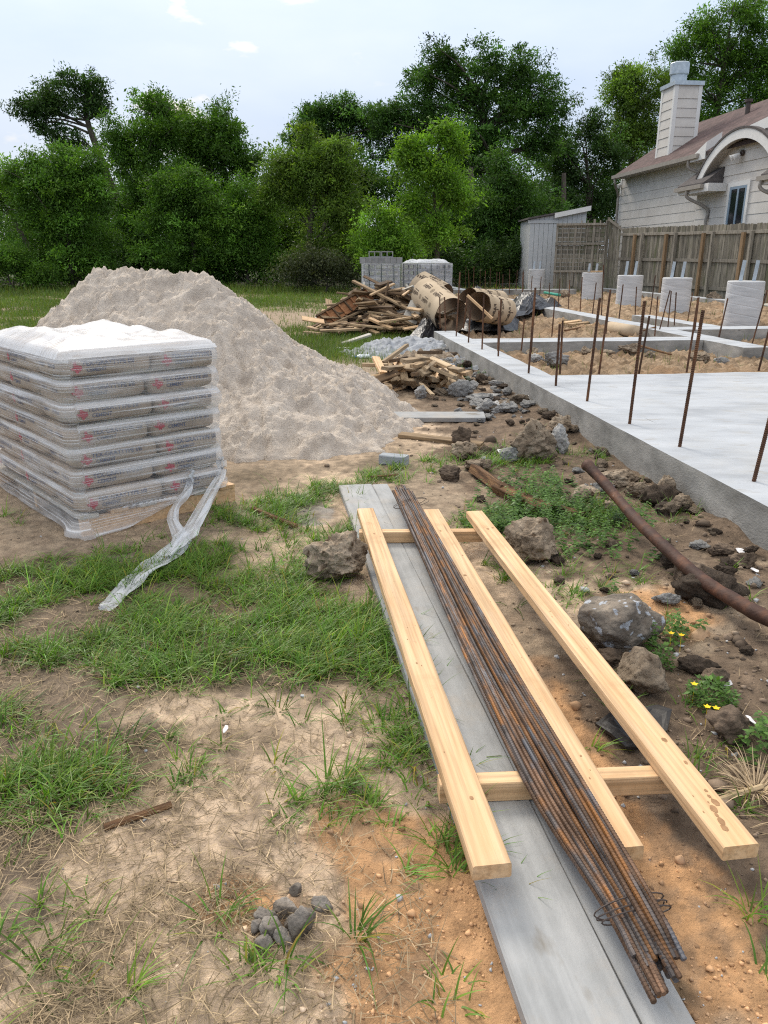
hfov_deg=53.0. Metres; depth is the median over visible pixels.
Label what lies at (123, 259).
bush
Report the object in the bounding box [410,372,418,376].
stud end
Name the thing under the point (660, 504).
rubble stone
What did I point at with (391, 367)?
stud end
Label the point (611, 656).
earth clod
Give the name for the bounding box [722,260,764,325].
concrete pier
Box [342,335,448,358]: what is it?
concrete spill
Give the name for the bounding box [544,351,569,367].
rock
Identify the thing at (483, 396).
rock
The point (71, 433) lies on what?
cement bag
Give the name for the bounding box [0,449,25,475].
cement bag
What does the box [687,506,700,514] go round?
rubble stone
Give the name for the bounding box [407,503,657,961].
steel bar
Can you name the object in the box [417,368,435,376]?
stud end
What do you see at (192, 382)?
cement bag
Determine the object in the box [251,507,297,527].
stick
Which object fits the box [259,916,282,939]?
stone
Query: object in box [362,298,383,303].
lumber offcut
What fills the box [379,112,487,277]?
young tree
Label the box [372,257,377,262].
solid block
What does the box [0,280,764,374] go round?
meadow grass
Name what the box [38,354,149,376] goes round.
cement bag
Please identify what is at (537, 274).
concrete pier
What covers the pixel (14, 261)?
bush
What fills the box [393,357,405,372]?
stud end
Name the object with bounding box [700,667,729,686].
earth clod
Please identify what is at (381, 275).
stack film
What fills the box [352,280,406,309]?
lumber board
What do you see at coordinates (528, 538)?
rock
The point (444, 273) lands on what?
concrete block
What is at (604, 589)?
rubble stone
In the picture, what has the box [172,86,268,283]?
broad tree
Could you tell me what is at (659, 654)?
flowering weed
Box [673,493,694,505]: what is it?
rock
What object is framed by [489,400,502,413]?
rock
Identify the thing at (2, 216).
wood tree
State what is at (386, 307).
lumber offcut
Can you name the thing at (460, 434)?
rock
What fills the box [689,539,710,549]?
rubble stone
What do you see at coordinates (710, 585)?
rusty pole
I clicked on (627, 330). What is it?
clay pipe
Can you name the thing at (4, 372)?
cement bag
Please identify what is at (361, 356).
water bottle
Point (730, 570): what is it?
rubble stone
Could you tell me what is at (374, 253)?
concrete block
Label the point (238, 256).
bush
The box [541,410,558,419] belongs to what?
rubble stone
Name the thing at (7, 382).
cement bag
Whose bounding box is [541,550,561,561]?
rubble stone
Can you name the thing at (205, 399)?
cement bag
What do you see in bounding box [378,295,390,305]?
lumber offcut
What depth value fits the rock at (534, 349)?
11.29 m
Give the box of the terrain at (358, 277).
[3,262,606,277]
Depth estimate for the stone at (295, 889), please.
1.79 m
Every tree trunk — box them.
[466,167,473,283]
[561,173,565,209]
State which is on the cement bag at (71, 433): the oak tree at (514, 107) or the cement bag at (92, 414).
the cement bag at (92, 414)
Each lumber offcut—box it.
[303,331,321,334]
[307,326,319,330]
[320,327,362,331]
[321,315,357,318]
[325,298,331,307]
[328,321,346,325]
[337,310,377,313]
[338,322,365,324]
[340,288,401,300]
[348,314,368,320]
[349,323,384,328]
[351,290,377,295]
[353,301,378,309]
[355,305,381,309]
[360,289,406,294]
[361,297,392,305]
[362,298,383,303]
[362,311,381,319]
[363,275,410,300]
[365,328,379,334]
[367,311,412,317]
[368,305,394,308]
[369,308,392,312]
[374,280,392,286]
[374,286,411,301]
[377,326,408,329]
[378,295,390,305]
[378,316,391,318]
[379,316,410,323]
[381,317,420,321]
[385,309,416,324]
[388,322,417,325]
[388,329,414,331]
[393,295,422,318]
[396,309,405,312]
[403,285,413,294]
[406,307,423,311]
[411,312,419,318]
[436,313,455,320]
[443,297,486,314]
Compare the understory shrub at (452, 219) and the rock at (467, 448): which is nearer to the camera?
the rock at (467, 448)
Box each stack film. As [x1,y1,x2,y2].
[361,263,400,288]
[401,259,452,285]
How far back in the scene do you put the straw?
1.81 m
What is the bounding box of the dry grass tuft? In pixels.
[707,741,767,808]
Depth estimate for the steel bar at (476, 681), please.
2.50 m
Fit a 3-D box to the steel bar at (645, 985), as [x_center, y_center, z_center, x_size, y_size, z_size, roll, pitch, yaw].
[0.254,0.396,2.997,0.061,0.025,3.329,-2,18,-7]
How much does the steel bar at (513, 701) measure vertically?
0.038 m
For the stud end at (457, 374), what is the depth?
8.87 m
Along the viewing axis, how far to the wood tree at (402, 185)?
55.94 m
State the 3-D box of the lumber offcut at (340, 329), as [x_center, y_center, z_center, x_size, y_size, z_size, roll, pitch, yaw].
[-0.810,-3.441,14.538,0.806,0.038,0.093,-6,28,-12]
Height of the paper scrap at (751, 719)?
0.017 m
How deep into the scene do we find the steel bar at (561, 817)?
2.00 m
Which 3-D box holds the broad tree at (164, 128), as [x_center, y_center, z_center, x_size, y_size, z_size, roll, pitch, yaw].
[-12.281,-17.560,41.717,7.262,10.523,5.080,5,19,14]
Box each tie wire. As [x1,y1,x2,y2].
[393,497,428,508]
[593,892,671,925]
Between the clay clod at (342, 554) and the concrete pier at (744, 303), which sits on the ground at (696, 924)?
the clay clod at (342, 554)
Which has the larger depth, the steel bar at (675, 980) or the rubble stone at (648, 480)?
the rubble stone at (648, 480)
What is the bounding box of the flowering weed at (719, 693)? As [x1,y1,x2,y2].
[682,673,741,727]
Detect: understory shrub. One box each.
[0,217,54,285]
[51,213,112,286]
[105,210,197,272]
[147,204,241,275]
[216,185,304,285]
[235,214,333,284]
[318,210,386,285]
[391,189,471,285]
[416,179,490,283]
[456,224,550,283]
[487,180,581,236]
[512,215,601,283]
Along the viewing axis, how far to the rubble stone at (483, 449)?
5.86 m
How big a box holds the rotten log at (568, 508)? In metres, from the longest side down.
0.367 x 0.053 x 0.041 m
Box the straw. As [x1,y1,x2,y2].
[0,465,767,1023]
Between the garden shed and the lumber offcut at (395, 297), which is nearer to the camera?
the lumber offcut at (395, 297)
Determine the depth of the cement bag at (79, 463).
4.17 m
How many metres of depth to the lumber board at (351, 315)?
15.37 m
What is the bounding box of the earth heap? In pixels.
[388,348,459,363]
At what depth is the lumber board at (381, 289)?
15.48 m
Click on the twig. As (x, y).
(390, 475)
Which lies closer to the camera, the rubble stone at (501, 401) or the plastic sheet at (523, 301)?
the rubble stone at (501, 401)
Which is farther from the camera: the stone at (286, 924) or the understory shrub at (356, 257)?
the understory shrub at (356, 257)
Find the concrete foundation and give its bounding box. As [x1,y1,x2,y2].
[434,265,767,550]
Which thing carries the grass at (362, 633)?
on the ground at (696, 924)
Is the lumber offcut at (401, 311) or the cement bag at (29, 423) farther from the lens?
the lumber offcut at (401, 311)
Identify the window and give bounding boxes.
[723,179,751,224]
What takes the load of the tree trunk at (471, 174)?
on the ground at (696, 924)
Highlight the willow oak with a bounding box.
[593,49,669,168]
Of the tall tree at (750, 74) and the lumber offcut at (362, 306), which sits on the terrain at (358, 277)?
the tall tree at (750, 74)
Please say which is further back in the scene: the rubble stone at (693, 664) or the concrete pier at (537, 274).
the concrete pier at (537, 274)
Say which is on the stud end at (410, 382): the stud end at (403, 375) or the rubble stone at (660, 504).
the stud end at (403, 375)
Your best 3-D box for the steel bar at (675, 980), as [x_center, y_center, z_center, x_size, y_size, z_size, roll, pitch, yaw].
[0.322,0.370,3.075,0.042,0.026,3.398,-2,18,-7]
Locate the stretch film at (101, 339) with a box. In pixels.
[0,319,227,610]
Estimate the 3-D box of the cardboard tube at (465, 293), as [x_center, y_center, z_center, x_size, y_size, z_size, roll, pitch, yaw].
[1.969,-4.083,15.132,0.559,0.595,1.034,17,20,42]
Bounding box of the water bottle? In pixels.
[355,354,369,358]
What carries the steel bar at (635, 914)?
on the steel bar at (654, 957)
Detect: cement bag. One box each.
[0,347,9,361]
[0,360,18,381]
[0,379,13,402]
[0,398,19,420]
[0,416,21,439]
[0,434,25,458]
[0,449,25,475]
[7,350,40,371]
[10,367,55,392]
[11,386,46,414]
[15,407,52,435]
[19,427,50,453]
[21,445,55,475]
[25,466,59,496]
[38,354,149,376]
[40,373,143,404]
[42,394,151,422]
[46,416,146,448]
[49,437,156,467]
[52,459,152,488]
[57,477,161,511]
[138,366,211,392]
[139,407,212,435]
[140,386,211,411]
[145,426,215,453]
[148,448,216,474]
[149,350,211,367]
[150,465,217,492]
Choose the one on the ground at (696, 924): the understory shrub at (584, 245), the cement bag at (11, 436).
the understory shrub at (584, 245)
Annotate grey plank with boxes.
[339,484,639,1023]
[372,484,694,1023]
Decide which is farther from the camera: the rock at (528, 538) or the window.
the window
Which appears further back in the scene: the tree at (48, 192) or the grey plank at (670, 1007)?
the tree at (48, 192)
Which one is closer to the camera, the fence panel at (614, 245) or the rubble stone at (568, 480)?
the rubble stone at (568, 480)
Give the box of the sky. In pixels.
[0,0,767,254]
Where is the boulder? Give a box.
[577,593,665,652]
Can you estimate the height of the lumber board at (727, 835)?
0.041 m
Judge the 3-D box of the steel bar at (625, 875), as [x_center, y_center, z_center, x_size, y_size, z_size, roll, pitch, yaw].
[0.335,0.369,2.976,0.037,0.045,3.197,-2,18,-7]
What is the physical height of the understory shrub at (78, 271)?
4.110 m
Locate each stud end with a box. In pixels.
[362,363,387,366]
[372,356,386,373]
[375,369,399,382]
[381,365,403,370]
[382,344,408,362]
[384,382,392,389]
[388,378,419,385]
[389,356,407,362]
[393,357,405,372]
[400,356,429,362]
[400,364,407,382]
[403,364,425,371]
[410,360,429,367]
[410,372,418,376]
[417,351,442,353]
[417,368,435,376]
[419,382,434,394]
[423,360,435,371]
[425,375,439,381]
[428,382,437,387]
[429,366,458,380]
[430,356,451,367]
[437,366,461,377]
[438,367,447,379]
[440,379,447,385]
[446,378,451,386]
[447,366,464,372]
[456,370,472,375]
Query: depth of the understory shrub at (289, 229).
41.12 m
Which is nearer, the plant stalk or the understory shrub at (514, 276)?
the plant stalk
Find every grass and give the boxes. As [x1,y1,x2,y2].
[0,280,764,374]
[0,419,767,1023]
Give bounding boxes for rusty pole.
[581,459,767,626]
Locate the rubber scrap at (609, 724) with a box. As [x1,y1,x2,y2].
[595,705,671,749]
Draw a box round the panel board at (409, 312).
[402,300,420,324]
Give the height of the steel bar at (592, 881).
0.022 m
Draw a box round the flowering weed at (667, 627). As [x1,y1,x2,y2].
[662,611,692,651]
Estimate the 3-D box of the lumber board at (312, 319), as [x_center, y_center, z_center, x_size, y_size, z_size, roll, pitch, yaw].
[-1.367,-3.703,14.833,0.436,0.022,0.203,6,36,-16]
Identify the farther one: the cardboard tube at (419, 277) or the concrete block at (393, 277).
the concrete block at (393, 277)
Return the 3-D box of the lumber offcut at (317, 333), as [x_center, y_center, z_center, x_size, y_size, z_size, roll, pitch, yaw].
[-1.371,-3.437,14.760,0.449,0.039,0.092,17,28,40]
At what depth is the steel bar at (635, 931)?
2.32 m
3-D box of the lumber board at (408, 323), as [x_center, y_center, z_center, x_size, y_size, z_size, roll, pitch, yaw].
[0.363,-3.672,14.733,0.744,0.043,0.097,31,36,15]
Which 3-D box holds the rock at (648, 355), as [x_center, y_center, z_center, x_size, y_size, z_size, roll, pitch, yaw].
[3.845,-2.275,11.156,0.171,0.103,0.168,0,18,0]
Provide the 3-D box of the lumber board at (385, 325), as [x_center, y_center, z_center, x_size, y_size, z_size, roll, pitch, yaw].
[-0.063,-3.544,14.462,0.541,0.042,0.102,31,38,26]
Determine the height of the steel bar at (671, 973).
0.046 m
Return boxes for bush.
[0,233,78,290]
[97,247,245,284]
[194,168,296,286]
[339,192,443,286]
[412,229,521,288]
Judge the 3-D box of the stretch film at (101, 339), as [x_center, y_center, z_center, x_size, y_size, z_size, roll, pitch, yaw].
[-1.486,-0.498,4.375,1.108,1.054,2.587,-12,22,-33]
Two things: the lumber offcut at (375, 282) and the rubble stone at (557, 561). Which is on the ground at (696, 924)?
the rubble stone at (557, 561)
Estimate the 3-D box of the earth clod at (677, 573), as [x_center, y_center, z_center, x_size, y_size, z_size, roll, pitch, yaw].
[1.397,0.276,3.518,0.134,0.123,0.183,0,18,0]
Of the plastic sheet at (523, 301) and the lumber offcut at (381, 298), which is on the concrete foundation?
the plastic sheet at (523, 301)
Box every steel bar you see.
[392,490,656,1003]
[394,490,635,957]
[395,487,648,965]
[395,494,656,997]
[396,485,668,993]
[396,491,660,995]
[398,490,665,995]
[399,488,658,956]
[401,485,678,982]
[401,488,662,970]
[401,493,648,951]
[402,488,666,966]
[403,485,682,979]
[404,491,675,978]
[407,488,675,959]
[407,489,679,959]
[407,490,676,965]
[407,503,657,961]
[411,490,676,950]
[411,491,686,960]
[440,570,656,962]
[442,574,601,859]
[450,617,651,986]
[658,956,670,978]
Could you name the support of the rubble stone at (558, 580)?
on the ground at (696, 924)
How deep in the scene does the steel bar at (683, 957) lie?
1.92 m
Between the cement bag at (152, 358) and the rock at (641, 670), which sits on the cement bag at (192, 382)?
the cement bag at (152, 358)
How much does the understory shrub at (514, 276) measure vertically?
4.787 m
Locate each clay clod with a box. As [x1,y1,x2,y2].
[303,530,367,581]
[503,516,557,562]
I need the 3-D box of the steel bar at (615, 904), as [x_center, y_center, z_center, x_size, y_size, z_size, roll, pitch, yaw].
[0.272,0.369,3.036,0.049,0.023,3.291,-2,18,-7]
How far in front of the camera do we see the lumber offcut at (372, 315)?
15.26 m
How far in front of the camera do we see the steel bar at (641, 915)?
1.88 m
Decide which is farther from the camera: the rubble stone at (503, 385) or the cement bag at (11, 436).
the rubble stone at (503, 385)
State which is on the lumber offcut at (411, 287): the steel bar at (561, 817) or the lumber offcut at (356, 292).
the lumber offcut at (356, 292)
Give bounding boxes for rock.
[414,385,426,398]
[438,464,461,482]
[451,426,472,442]
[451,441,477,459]
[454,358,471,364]
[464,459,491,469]
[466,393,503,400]
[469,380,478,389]
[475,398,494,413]
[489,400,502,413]
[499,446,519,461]
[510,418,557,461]
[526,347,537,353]
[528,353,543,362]
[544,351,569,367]
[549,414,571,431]
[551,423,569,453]
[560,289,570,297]
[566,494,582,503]
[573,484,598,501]
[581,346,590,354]
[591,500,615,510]
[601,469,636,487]
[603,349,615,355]
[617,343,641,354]
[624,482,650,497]
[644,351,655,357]
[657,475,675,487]
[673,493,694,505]
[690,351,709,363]
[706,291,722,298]
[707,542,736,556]
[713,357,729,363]
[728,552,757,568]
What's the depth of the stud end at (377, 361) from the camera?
9.08 m
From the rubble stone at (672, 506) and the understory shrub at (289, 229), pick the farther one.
the understory shrub at (289, 229)
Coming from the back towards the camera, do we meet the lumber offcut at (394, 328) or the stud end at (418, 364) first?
the lumber offcut at (394, 328)
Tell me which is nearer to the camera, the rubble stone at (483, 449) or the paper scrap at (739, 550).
the paper scrap at (739, 550)
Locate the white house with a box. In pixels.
[610,61,767,302]
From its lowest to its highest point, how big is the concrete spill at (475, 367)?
0.201 m
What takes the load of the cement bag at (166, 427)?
on the cement bag at (181, 442)
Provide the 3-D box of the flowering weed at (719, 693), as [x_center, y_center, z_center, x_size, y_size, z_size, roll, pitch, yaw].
[1.091,0.605,2.545,0.184,0.125,0.247,0,18,0]
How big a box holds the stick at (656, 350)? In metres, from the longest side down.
0.648 x 0.035 x 0.028 m
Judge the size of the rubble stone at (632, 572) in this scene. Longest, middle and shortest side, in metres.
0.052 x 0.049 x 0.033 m
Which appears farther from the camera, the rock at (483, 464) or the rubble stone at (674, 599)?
the rock at (483, 464)
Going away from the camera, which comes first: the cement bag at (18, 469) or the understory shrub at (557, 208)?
the cement bag at (18, 469)
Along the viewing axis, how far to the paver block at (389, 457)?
5.57 m
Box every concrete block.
[363,264,374,269]
[369,251,380,256]
[381,251,392,256]
[387,264,398,269]
[387,270,398,275]
[387,276,398,282]
[404,264,414,269]
[439,264,450,269]
[439,270,450,275]
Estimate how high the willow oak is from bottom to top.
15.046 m
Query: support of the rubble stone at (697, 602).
on the ground at (696, 924)
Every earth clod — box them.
[598,647,621,665]
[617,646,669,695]
[673,560,704,580]
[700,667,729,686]
[705,704,749,744]
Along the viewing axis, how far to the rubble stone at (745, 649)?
2.89 m
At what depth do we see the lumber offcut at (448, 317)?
14.49 m
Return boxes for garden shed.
[518,206,590,288]
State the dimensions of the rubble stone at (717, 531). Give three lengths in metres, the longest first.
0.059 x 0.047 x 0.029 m
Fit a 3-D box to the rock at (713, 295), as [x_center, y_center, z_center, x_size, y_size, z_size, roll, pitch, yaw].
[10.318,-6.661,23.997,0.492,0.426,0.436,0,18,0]
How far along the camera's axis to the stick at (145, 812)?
2.04 m
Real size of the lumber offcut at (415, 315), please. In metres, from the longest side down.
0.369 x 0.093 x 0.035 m
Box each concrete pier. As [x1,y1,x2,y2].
[528,261,544,288]
[581,263,602,299]
[615,261,643,306]
[659,261,692,312]
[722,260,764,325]
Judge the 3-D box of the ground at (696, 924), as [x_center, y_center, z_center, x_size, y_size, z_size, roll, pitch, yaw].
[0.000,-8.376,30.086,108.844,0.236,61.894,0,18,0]
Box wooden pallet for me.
[0,464,234,536]
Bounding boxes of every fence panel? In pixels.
[553,219,606,290]
[603,217,622,288]
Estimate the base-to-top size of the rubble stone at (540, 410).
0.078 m
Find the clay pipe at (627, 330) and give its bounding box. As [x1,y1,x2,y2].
[607,321,642,336]
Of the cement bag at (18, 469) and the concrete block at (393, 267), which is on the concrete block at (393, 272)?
the concrete block at (393, 267)
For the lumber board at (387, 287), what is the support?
on the lumber board at (378, 294)
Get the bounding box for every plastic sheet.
[411,318,441,337]
[461,317,518,331]
[513,292,561,316]
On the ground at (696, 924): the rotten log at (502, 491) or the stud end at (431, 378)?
the rotten log at (502, 491)
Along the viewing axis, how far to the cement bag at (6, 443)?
4.81 m
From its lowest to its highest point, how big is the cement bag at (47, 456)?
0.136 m
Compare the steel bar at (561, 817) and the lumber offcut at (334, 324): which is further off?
the lumber offcut at (334, 324)
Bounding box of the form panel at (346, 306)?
[316,288,373,322]
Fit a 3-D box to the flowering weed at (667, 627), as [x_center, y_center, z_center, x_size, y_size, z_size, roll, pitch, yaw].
[1.144,0.454,2.996,0.128,0.107,0.202,0,18,0]
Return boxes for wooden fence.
[607,222,767,302]
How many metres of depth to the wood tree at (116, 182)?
53.98 m
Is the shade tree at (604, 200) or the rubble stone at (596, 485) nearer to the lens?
the rubble stone at (596, 485)
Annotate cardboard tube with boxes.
[409,271,452,294]
[411,278,467,331]
[459,288,508,318]
[464,292,517,325]
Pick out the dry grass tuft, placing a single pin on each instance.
(748, 780)
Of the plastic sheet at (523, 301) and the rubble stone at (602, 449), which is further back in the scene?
the plastic sheet at (523, 301)
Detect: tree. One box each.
[0,61,118,199]
[0,136,130,288]
[0,151,29,247]
[0,155,112,242]
[72,148,240,242]
[90,80,220,272]
[118,153,231,274]
[171,97,194,147]
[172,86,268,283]
[226,112,384,285]
[237,100,399,278]
[274,88,386,276]
[332,28,587,181]
[366,116,552,276]
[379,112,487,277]
[453,127,556,283]
[515,104,657,262]
[535,102,644,262]
[648,0,767,121]
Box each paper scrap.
[736,548,744,552]
[745,715,755,723]
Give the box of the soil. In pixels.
[352,286,767,374]
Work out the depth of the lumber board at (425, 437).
6.26 m
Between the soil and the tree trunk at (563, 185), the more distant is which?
the tree trunk at (563, 185)
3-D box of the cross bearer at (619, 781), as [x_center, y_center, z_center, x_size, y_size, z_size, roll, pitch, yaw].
[0.470,0.734,2.077,0.650,0.058,0.053,-1,18,-3]
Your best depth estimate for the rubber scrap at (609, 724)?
2.42 m
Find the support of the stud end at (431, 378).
on the stud end
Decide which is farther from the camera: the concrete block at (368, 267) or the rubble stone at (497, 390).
the concrete block at (368, 267)
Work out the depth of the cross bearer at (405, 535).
3.92 m
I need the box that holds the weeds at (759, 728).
[458,361,767,764]
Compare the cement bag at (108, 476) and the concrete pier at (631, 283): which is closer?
the cement bag at (108, 476)
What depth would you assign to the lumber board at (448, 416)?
6.95 m
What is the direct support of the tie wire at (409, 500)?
attached to the steel bar at (671, 973)
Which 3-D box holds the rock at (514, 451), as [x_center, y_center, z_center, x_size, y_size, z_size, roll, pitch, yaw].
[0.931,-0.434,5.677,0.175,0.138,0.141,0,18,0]
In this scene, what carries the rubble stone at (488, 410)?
on the ground at (696, 924)
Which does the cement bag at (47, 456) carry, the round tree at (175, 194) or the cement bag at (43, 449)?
the cement bag at (43, 449)
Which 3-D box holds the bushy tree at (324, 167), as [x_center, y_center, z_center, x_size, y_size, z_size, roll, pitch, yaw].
[-3.611,-14.937,37.513,7.674,8.051,4.847,0,18,0]
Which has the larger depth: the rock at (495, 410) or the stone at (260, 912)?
the rock at (495, 410)
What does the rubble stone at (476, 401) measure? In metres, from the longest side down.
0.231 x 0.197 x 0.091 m
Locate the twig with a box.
[370,474,397,477]
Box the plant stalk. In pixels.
[719,784,763,798]
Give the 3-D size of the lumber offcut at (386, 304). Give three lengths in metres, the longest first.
0.714 x 0.094 x 0.039 m
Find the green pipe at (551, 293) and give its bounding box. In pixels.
[543,291,560,296]
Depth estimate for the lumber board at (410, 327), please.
14.27 m
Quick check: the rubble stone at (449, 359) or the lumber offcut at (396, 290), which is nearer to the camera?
the rubble stone at (449, 359)
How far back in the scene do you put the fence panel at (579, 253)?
32.71 m
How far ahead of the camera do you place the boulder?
2.85 m
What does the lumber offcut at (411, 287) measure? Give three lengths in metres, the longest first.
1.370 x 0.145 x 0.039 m
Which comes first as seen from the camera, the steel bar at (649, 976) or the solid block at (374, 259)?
the steel bar at (649, 976)
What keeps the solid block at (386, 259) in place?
on the concrete block
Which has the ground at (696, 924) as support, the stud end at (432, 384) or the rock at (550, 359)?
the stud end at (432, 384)
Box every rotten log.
[468,464,503,493]
[491,481,554,516]
[541,499,585,516]
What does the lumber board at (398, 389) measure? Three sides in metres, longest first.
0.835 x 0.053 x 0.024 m
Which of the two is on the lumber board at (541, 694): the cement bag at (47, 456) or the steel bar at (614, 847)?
the steel bar at (614, 847)
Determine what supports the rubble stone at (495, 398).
on the ground at (696, 924)
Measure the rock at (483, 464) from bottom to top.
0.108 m
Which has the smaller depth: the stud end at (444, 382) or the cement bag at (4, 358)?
the cement bag at (4, 358)
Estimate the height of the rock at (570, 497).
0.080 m
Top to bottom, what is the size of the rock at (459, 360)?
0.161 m
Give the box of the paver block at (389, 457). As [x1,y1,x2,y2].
[379,452,408,465]
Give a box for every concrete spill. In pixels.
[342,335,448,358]
[440,355,478,369]
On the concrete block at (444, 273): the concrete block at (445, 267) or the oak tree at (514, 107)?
the concrete block at (445, 267)
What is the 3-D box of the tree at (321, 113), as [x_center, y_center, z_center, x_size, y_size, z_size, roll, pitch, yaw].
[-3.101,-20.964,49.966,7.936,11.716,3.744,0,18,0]
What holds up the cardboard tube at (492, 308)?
on the plastic sheet at (511, 326)
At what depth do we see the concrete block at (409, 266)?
25.63 m
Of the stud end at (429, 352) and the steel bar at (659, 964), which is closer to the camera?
the steel bar at (659, 964)
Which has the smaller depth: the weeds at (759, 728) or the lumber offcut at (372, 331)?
the weeds at (759, 728)
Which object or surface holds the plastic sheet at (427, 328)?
on the soil
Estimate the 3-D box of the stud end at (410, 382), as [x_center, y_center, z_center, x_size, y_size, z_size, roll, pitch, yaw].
[0.218,-1.477,8.729,0.474,0.092,0.038,13,64,45]
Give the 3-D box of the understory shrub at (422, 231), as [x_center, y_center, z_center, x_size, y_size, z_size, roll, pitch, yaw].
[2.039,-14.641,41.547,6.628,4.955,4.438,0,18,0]
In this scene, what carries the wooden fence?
on the ground at (696, 924)
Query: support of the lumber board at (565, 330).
on the soil
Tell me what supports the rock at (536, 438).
on the ground at (696, 924)
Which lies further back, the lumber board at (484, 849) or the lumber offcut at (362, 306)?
the lumber offcut at (362, 306)
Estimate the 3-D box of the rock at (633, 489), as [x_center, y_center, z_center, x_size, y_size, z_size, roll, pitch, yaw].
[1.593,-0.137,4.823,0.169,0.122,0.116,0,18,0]
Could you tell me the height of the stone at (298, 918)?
0.093 m
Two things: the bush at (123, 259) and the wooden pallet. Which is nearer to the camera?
the wooden pallet
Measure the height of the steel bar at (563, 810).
0.030 m
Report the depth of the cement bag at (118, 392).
4.07 m
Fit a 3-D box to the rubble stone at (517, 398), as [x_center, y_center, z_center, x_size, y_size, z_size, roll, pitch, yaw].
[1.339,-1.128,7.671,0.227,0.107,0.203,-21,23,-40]
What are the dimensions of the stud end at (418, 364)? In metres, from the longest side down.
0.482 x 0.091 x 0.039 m
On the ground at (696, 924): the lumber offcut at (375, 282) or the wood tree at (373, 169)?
the wood tree at (373, 169)
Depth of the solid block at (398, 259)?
25.10 m
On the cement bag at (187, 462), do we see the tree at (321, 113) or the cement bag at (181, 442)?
the cement bag at (181, 442)
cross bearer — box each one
[359,528,482,542]
[437,765,671,803]
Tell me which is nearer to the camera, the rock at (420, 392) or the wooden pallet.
the wooden pallet
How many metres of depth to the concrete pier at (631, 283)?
21.70 m
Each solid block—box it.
[360,257,365,262]
[366,257,371,262]
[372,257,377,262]
[378,257,383,262]
[384,257,389,262]
[390,257,395,262]
[396,257,401,262]
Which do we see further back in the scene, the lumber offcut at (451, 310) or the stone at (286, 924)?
the lumber offcut at (451, 310)
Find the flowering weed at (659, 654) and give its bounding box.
[652,643,675,671]
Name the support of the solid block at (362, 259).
on the stack film at (381, 275)
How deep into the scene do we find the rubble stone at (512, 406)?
7.28 m
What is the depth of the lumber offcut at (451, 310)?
14.38 m
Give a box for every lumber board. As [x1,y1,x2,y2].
[301,316,324,323]
[321,309,367,327]
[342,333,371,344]
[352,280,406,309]
[357,508,511,880]
[368,317,393,329]
[369,283,394,295]
[383,282,389,301]
[386,311,414,325]
[393,386,406,391]
[394,412,485,421]
[398,432,483,447]
[402,322,438,330]
[423,509,643,859]
[466,294,492,318]
[466,511,758,860]
[558,319,581,323]
[564,327,580,331]
[567,321,589,325]
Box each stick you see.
[103,801,172,830]
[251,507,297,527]
[641,345,671,354]
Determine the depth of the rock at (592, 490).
4.67 m
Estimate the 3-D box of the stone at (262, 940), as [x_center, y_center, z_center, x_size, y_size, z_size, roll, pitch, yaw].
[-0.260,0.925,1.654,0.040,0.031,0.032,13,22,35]
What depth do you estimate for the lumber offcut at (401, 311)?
15.52 m
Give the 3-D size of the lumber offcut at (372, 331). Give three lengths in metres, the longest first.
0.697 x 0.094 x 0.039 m
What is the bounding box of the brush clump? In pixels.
[254,238,367,292]
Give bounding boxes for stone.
[251,918,261,934]
[253,906,278,918]
[254,934,272,948]
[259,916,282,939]
[272,897,297,919]
[273,926,294,945]
[284,913,292,928]
[287,905,315,940]
[288,882,301,896]
[311,895,332,912]
[433,387,449,395]
[443,357,453,361]
[446,379,474,396]
[461,360,471,367]
[469,397,482,405]
[475,374,487,382]
[475,495,485,500]
[478,446,492,454]
[484,402,497,412]
[484,413,491,420]
[489,380,503,385]
[493,388,501,392]
[493,396,501,400]
[498,383,507,387]
[498,399,509,403]
[498,400,517,411]
[502,386,511,394]
[509,394,529,403]
[520,399,535,407]
[536,408,547,413]
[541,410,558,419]
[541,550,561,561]
[551,556,566,565]
[552,577,564,584]
[564,478,573,483]
[569,425,578,432]
[572,467,584,473]
[591,446,607,455]
[592,481,614,491]
[593,553,602,558]
[596,458,608,467]
[599,587,609,592]
[605,537,620,548]
[605,574,617,579]
[628,569,639,575]
[637,483,681,504]
[643,478,651,482]
[651,593,681,604]
[654,501,667,511]
[657,500,681,514]
[660,554,673,568]
[671,566,749,609]
[677,654,721,674]
[678,503,691,511]
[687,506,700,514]
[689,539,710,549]
[691,597,702,607]
[713,528,722,533]
[713,565,737,574]
[719,557,737,567]
[739,645,753,654]
[743,545,758,552]
[745,576,762,587]
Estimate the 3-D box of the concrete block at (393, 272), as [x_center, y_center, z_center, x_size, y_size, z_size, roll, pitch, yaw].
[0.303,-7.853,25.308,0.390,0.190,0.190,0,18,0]
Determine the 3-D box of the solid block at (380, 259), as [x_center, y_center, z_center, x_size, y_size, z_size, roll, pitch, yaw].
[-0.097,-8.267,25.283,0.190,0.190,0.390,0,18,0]
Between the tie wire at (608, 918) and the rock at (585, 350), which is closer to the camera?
the tie wire at (608, 918)
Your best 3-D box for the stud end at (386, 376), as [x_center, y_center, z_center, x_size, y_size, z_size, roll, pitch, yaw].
[0.024,-1.496,8.523,0.346,0.039,0.093,-26,66,-34]
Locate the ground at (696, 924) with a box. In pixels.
[0,278,767,1023]
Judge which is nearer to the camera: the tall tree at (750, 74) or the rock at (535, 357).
the rock at (535, 357)
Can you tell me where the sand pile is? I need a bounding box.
[35,266,423,462]
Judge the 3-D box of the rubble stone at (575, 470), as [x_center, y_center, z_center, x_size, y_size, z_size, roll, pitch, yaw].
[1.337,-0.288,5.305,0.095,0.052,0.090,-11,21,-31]

